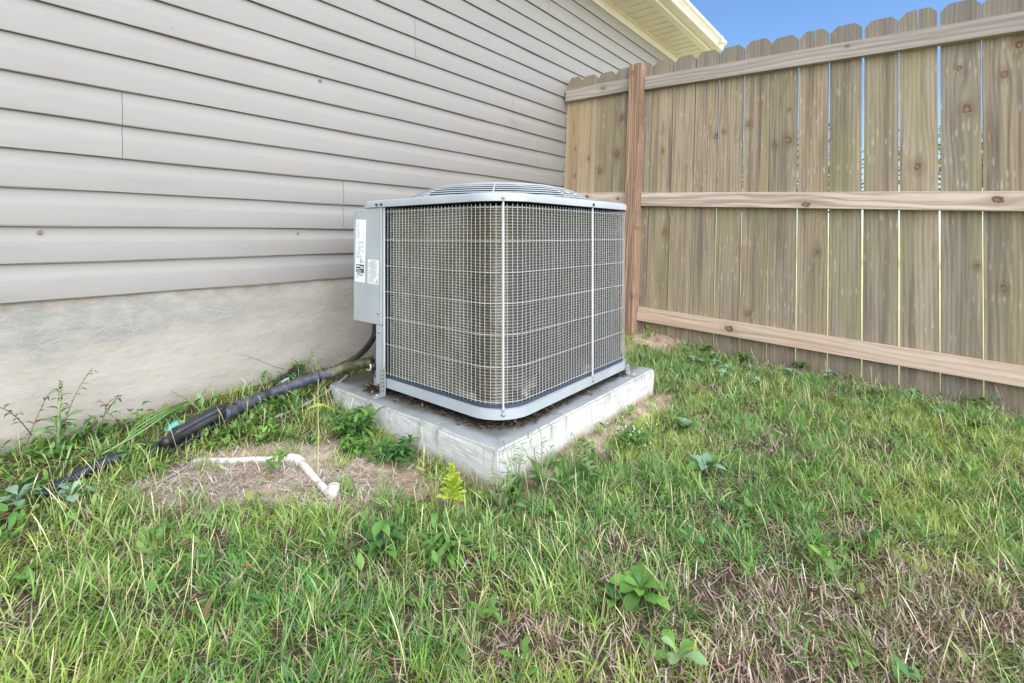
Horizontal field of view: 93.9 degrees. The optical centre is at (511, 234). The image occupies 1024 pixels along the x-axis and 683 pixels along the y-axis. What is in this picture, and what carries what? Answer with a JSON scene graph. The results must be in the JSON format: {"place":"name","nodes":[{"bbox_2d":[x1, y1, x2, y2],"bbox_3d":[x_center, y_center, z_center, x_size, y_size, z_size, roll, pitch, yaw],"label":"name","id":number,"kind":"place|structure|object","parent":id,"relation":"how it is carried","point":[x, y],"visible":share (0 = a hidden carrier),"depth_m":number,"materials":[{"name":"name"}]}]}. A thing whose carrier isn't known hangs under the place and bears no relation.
{"place":"outdoors","nodes":[
{"label":"outdoors","id":0,"kind":"place"},
{"bbox_2d":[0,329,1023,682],"bbox_3d":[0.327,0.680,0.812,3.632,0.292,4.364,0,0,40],"label":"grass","id":1,"kind":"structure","parent":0,"point":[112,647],"depth_m":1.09,"materials":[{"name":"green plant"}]},
{"bbox_2d":[0,237,1023,682],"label":"ground","id":2,"kind":"structure","parent":0,"point":[472,595],"depth_m":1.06,"materials":[{"name":"green plant"}]},
{"bbox_2d":[0,483,49,505],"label":"rosette weed","id":3,"kind":"object","parent":2,"relation":"on","point":[13,489],"visible":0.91,"depth_m":1.17,"materials":[{"name":"green plant"}]},
{"bbox_2d":[0,389,57,463],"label":"wiry weed","id":4,"kind":"object","parent":2,"relation":"on","point":[24,444],"visible":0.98,"depth_m":1.36,"materials":[{"name":"green plant"}]},
{"bbox_2d":[30,379,83,448],"bbox_3d":[-1.349,0.538,1.424,0.100,0.216,0.119,0,0,40],"label":"tall weed","id":5,"kind":"object","parent":2,"relation":"on","point":[59,424],"visible":0.98,"depth_m":1.42,"materials":[{"name":"green plant"}]},
{"bbox_2d":[51,480,94,501],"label":"rosette weed","id":6,"kind":"object","parent":2,"relation":"on","point":[71,498],"visible":0.95,"depth_m":1.19,"materials":[{"name":"green plant"}]},
{"bbox_2d":[55,370,96,442],"bbox_3d":[-1.339,0.532,1.472,0.051,0.226,0.105,0,0,40],"label":"wiry weed","id":7,"kind":"object","parent":2,"relation":"on","point":[68,423],"visible":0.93,"depth_m":1.46,"materials":[{"name":"green plant"}]},
{"bbox_2d":[36,451,128,501],"bbox_3d":[-1.146,0.645,1.285,0.034,0.056,0.201,0,0,19],"label":"corrugated tube","id":8,"kind":"object","parent":2,"relation":"on","point":[76,474],"visible":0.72,"depth_m":1.28,"materials":[{"name":"black plastic"}]},
{"bbox_2d":[84,395,121,440],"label":"wiry weed","id":9,"kind":"object","parent":2,"relation":"on","point":[108,409],"visible":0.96,"depth_m":1.51,"materials":[{"name":"green plant"}]},
{"bbox_2d":[110,401,153,439],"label":"clover weed","id":10,"kind":"object","parent":2,"relation":"on","point":[138,417],"visible":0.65,"depth_m":1.51,"materials":[{"name":"green plant"}]},
{"bbox_2d":[100,401,187,454],"bbox_3d":[-1.125,0.591,1.498,0.032,0.067,0.301,0,0,10],"label":"long grass leaf","id":11,"kind":"object","parent":2,"relation":"on","point":[170,409],"visible":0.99,"depth_m":1.48,"materials":[{"name":"green plant"}]},
{"bbox_2d":[119,463,190,498],"bbox_3d":[-0.962,0.668,1.300,0.013,0.013,0.184,0,0,22],"label":"dry stick","id":12,"kind":"object","parent":2,"relation":"on","point":[173,474],"visible":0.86,"depth_m":1.31,"materials":[{"name":"brown wood"}]},
{"bbox_2d":[136,407,212,461],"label":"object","id":13,"kind":"object","parent":2,"relation":"on","point":[154,446],"visible":0.21,"depth_m":1.47,"materials":[{"name":"black plastic"}]},
{"bbox_2d":[165,420,185,430],"bbox_3d":[-1.107,0.657,1.594,0.054,0.069,0.134,0,0,40],"label":"plastic scrap","id":14,"kind":"object","parent":2,"relation":"on","point":[173,425],"visible":0.29,"depth_m":1.59,"materials":[{"name":"teal plastic"}]},
{"bbox_2d":[171,386,211,412],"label":"grass clump","id":15,"kind":"object","parent":2,"relation":"on","point":[200,399],"visible":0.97,"depth_m":1.70,"materials":[{"name":"green plant"}]},
{"bbox_2d":[156,357,373,454],"bbox_3d":[-0.861,0.572,1.722,0.226,0.156,0.725,0,0,40],"label":"insulated pipe","id":16,"kind":"object","parent":2,"relation":"on","point":[190,427],"visible":0.97,"depth_m":1.66,"materials":[{"name":"black rubber"}]},
{"bbox_2d":[193,454,339,498],"bbox_3d":[-0.687,0.685,1.400,0.503,0.048,0.137,0,0,17],"label":"pvc drain","id":17,"kind":"object","parent":2,"relation":"on","point":[301,463],"visible":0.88,"depth_m":1.42,"materials":[{"name":"white plastic"}]},
{"bbox_2d":[268,368,303,386],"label":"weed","id":18,"kind":"object","parent":2,"relation":"on","point":[285,376],"visible":0.4,"depth_m":1.97,"materials":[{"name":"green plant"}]},
{"bbox_2d":[292,348,316,375],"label":"grass clump","id":19,"kind":"object","parent":2,"relation":"on","point":[301,365],"visible":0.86,"depth_m":2.03,"materials":[{"name":"green plant"}]},
{"bbox_2d":[267,374,347,419],"bbox_3d":[-0.768,0.619,1.838,0.018,0.076,0.358,0,0,29],"label":"grey cable","id":20,"kind":"object","parent":2,"relation":"on","point":[320,395],"visible":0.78,"depth_m":1.83,"materials":[{"name":"grey plastic"}]},
{"bbox_2d":[299,434,323,442],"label":"bushy weed","id":21,"kind":"object","parent":2,"relation":"on","point":[313,440],"visible":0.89,"depth_m":1.57,"materials":[{"name":"green plant"}]},
{"bbox_2d":[317,379,318,474],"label":"long stalk","id":22,"kind":"object","parent":2,"relation":"on","point":[318,442],"visible":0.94,"depth_m":1.37,"materials":[{"name":"plant"}]},
{"bbox_2d":[305,403,346,423],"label":"broad leaf weed","id":23,"kind":"object","parent":2,"relation":"on","point":[325,413],"visible":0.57,"depth_m":1.71,"materials":[{"name":"green plant"}]},
{"bbox_2d":[335,434,372,458],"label":"bushy weed","id":24,"kind":"object","parent":2,"relation":"on","point":[357,443],"visible":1,"depth_m":1.50,"materials":[{"name":"green plant"}]},
{"bbox_2d":[325,403,387,442],"bbox_3d":[-0.532,0.637,1.612,0.168,0.102,0.199,0,0,40],"label":"bushy weed","id":25,"kind":"object","parent":2,"relation":"on","point":[354,427],"visible":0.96,"depth_m":1.60,"materials":[{"name":"green plant"}]},
{"bbox_2d":[0,0,726,452],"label":"house","id":26,"kind":"structure","parent":2,"relation":"on","point":[188,188],"depth_m":1.87,"materials":[{"name":"plastic"}]},
{"bbox_2d":[357,519,405,561],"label":"bushy weed","id":27,"kind":"object","parent":2,"relation":"on","point":[377,541],"visible":0.99,"depth_m":1.06,"materials":[{"name":"green plant"}]},
{"bbox_2d":[373,434,417,468],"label":"bushy weed","id":28,"kind":"object","parent":2,"relation":"on","point":[393,450],"visible":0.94,"depth_m":1.47,"materials":[{"name":"green plant"}]},
{"bbox_2d":[429,458,445,471],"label":"bushy weed","id":29,"kind":"object","parent":2,"relation":"on","point":[439,465],"visible":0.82,"depth_m":1.44,"materials":[{"name":"green plant"}]},
{"bbox_2d":[415,506,481,571],"bbox_3d":[-0.145,0.682,1.081,0.152,0.067,0.163,0,0,-19],"label":"bushy weed","id":30,"kind":"object","parent":2,"relation":"on","point":[435,538],"visible":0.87,"depth_m":1.07,"materials":[{"name":"green plant"}]},
{"bbox_2d":[436,462,466,514],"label":"lime seedling","id":31,"kind":"object","parent":2,"relation":"on","point":[452,483],"visible":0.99,"depth_m":1.24,"materials":[{"name":"yellow plant"}]},
{"bbox_2d":[330,364,653,493],"bbox_3d":[-0.061,0.714,2.045,0.958,0.232,1.082,0,0,40],"label":"concrete pad","id":32,"kind":"object","parent":2,"relation":"on","point":[482,450],"visible":0.36,"depth_m":1.57,"materials":[{"name":"grey concrete"}]},
{"bbox_2d":[360,368,626,430],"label":"leaf litter","id":33,"kind":"object","parent":32,"relation":"on","point":[470,418],"visible":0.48,"depth_m":1.61,"materials":[{"name":"plant"}]},
{"bbox_2d":[354,182,638,419],"bbox_3d":[-0.050,0.197,1.985,0.848,0.802,0.952,0,0,40],"label":"air conditioner","id":34,"kind":"object","parent":32,"relation":"on","point":[494,300],"visible":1,"depth_m":1.66,"materials":[{"name":"grey paint"}]},
{"bbox_2d":[335,324,376,365],"bbox_3d":[-0.686,0.470,2.002,0.267,0.282,0.050,0,0,4],"label":"electrical conduit","id":35,"kind":"object","parent":34,"relation":"attached to","point":[365,350],"visible":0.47,"depth_m":1.99,"materials":[{"name":"black plastic"}]},
{"bbox_2d":[353,334,375,360],"bbox_3d":[-0.607,0.450,1.958,0.181,0.202,0.023,0,0,25],"label":"control wire","id":36,"kind":"object","parent":34,"relation":"hanging from","point":[365,347],"visible":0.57,"depth_m":1.96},
{"bbox_2d":[478,467,524,513],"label":"grass clump","id":37,"kind":"object","parent":2,"relation":"on","point":[501,497],"visible":0.93,"depth_m":1.25,"materials":[{"name":"plant"}]},
{"bbox_2d":[0,324,1023,682],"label":"weed ground cover","id":38,"kind":"object","parent":2,"relation":"on","point":[14,516],"visible":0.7,"depth_m":1.31,"materials":[{"name":"green plant"}]},
{"bbox_2d":[0,327,1023,682],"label":"seed stalks","id":39,"kind":"object","parent":2,"relation":"on","point":[998,517],"visible":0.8,"depth_m":1.10,"materials":[{"name":"plant"}]},
{"bbox_2d":[489,432,536,501],"bbox_3d":[0.008,0.649,1.316,0.117,0.178,0.132,0,0,-30],"label":"grass clump","id":40,"kind":"object","parent":2,"relation":"on","point":[519,479],"visible":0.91,"depth_m":1.32,"materials":[{"name":"green plant"}]},
{"bbox_2d":[514,427,558,493],"bbox_3d":[0.081,0.638,1.365,0.147,0.185,0.099,0,0,40],"label":"grass clump","id":41,"kind":"object","parent":2,"relation":"on","point":[540,471],"visible":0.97,"depth_m":1.36,"materials":[{"name":"green plant"}]},
{"bbox_2d":[561,433,598,486],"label":"grass clump","id":42,"kind":"object","parent":2,"relation":"on","point":[581,465],"visible":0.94,"depth_m":1.38,"materials":[{"name":"green plant"}]},
{"bbox_2d":[576,438,597,460],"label":"bushy weed","id":43,"kind":"object","parent":2,"relation":"on","point":[592,450],"visible":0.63,"depth_m":1.53,"materials":[{"name":"green plant"}]},
{"bbox_2d":[591,582,625,606],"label":"rosette weed","id":44,"kind":"object","parent":2,"relation":"on","point":[609,586],"visible":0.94,"depth_m":0.93,"materials":[{"name":"green plant"}]},
{"bbox_2d":[605,416,656,446],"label":"flowering weed","id":45,"kind":"object","parent":2,"relation":"on","point":[622,436],"visible":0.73,"depth_m":1.63,"materials":[{"name":"green plant"}]},
{"bbox_2d":[609,564,669,610],"bbox_3d":[0.249,0.693,0.947,0.108,0.041,0.116,0,0,0],"label":"rosette weed","id":46,"kind":"object","parent":2,"relation":"on","point":[627,580],"visible":0.98,"depth_m":0.94,"materials":[{"name":"green plant"}]},
{"bbox_2d":[651,629,707,664],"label":"rosette weed","id":47,"kind":"object","parent":2,"relation":"on","point":[697,657],"visible":1,"depth_m":0.81,"materials":[{"name":"green plant"}]},
{"bbox_2d":[673,417,699,429],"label":"rosette weed","id":48,"kind":"object","parent":2,"relation":"on","point":[685,423],"visible":0.94,"depth_m":1.72,"materials":[{"name":"green plant"}]},
{"bbox_2d":[688,356,704,361],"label":"rosette weed","id":49,"kind":"object","parent":2,"relation":"on","point":[695,358],"visible":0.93,"depth_m":2.62,"materials":[{"name":"green plant"}]},
{"bbox_2d":[684,452,727,470],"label":"rosette weed","id":50,"kind":"object","parent":2,"relation":"on","point":[708,460],"visible":0.98,"depth_m":1.45,"materials":[{"name":"green plant"}]},
{"bbox_2d":[698,344,714,349],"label":"rosette weed","id":51,"kind":"object","parent":2,"relation":"on","point":[705,347],"visible":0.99,"depth_m":2.84,"materials":[{"name":"green plant"}]},
{"bbox_2d":[710,359,724,364],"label":"rosette weed","id":52,"kind":"object","parent":2,"relation":"on","point":[715,361],"visible":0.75,"depth_m":2.57,"materials":[{"name":"green plant"}]},
{"bbox_2d":[713,369,731,375],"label":"rosette weed","id":53,"kind":"object","parent":2,"relation":"on","point":[722,371],"visible":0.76,"depth_m":2.36,"materials":[{"name":"green plant"}]},
{"bbox_2d":[736,353,754,359],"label":"rosette weed","id":54,"kind":"object","parent":2,"relation":"on","point":[745,356],"visible":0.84,"depth_m":2.67,"materials":[{"name":"green plant"}]},
{"bbox_2d":[744,364,757,369],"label":"rosette weed","id":55,"kind":"object","parent":2,"relation":"on","point":[752,367],"visible":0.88,"depth_m":2.52,"materials":[{"name":"green plant"}]},
{"bbox_2d":[751,376,761,382],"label":"rosette weed","id":56,"kind":"object","parent":2,"relation":"on","point":[756,379],"visible":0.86,"depth_m":2.31,"materials":[{"name":"green plant"}]},
{"bbox_2d":[782,368,801,373],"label":"rosette weed","id":57,"kind":"object","parent":2,"relation":"on","point":[791,370],"visible":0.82,"depth_m":2.45,"materials":[{"name":"green plant"}]},
{"bbox_2d":[564,0,1023,412],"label":"wooden fence","id":58,"kind":"object","parent":2,"relation":"on","point":[626,127],"visible":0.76,"depth_m":2.55,"materials":[{"name":"brown wood"}]},
{"bbox_2d":[793,361,813,367],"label":"rosette weed","id":59,"kind":"object","parent":2,"relation":"on","point":[801,365],"visible":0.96,"depth_m":2.56,"materials":[{"name":"green plant"}]},
{"bbox_2d":[797,123,863,212],"bbox_3d":[9.343,-1.387,14.361,3.910,4.091,3.465,0,0,40],"label":"broadleaf tree","id":60,"kind":"object","parent":2,"relation":"on","point":[828,168],"visible":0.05,"depth_m":13.89,"materials":[{"name":"green plant"}]},
{"bbox_2d":[821,370,840,376],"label":"rosette weed","id":61,"kind":"object","parent":2,"relation":"on","point":[831,373],"visible":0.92,"depth_m":2.43,"materials":[{"name":"green plant"}]},
{"bbox_2d":[931,408,949,415],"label":"rosette weed","id":62,"kind":"object","parent":2,"relation":"on","point":[939,411],"visible":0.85,"depth_m":1.96,"materials":[{"name":"green plant"}]},
{"bbox_2d":[899,126,982,214],"bbox_3d":[10.798,-1.092,11.144,3.392,3.914,3.538,0,0,1],"label":"broadleaf tree","id":63,"kind":"object","parent":2,"relation":"on","point":[939,168],"visible":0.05,"depth_m":10.91,"materials":[{"name":"green plant"}]},
{"bbox_2d":[961,418,994,428],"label":"rosette weed","id":64,"kind":"object","parent":2,"relation":"on","point":[977,422],"visible":0.84,"depth_m":1.83,"materials":[{"name":"green plant"}]},
{"bbox_2d":[689,0,985,238],"label":"sky","id":65,"kind":"structure","parent":0,"point":[740,22],"materials":[{"name":"blue"}]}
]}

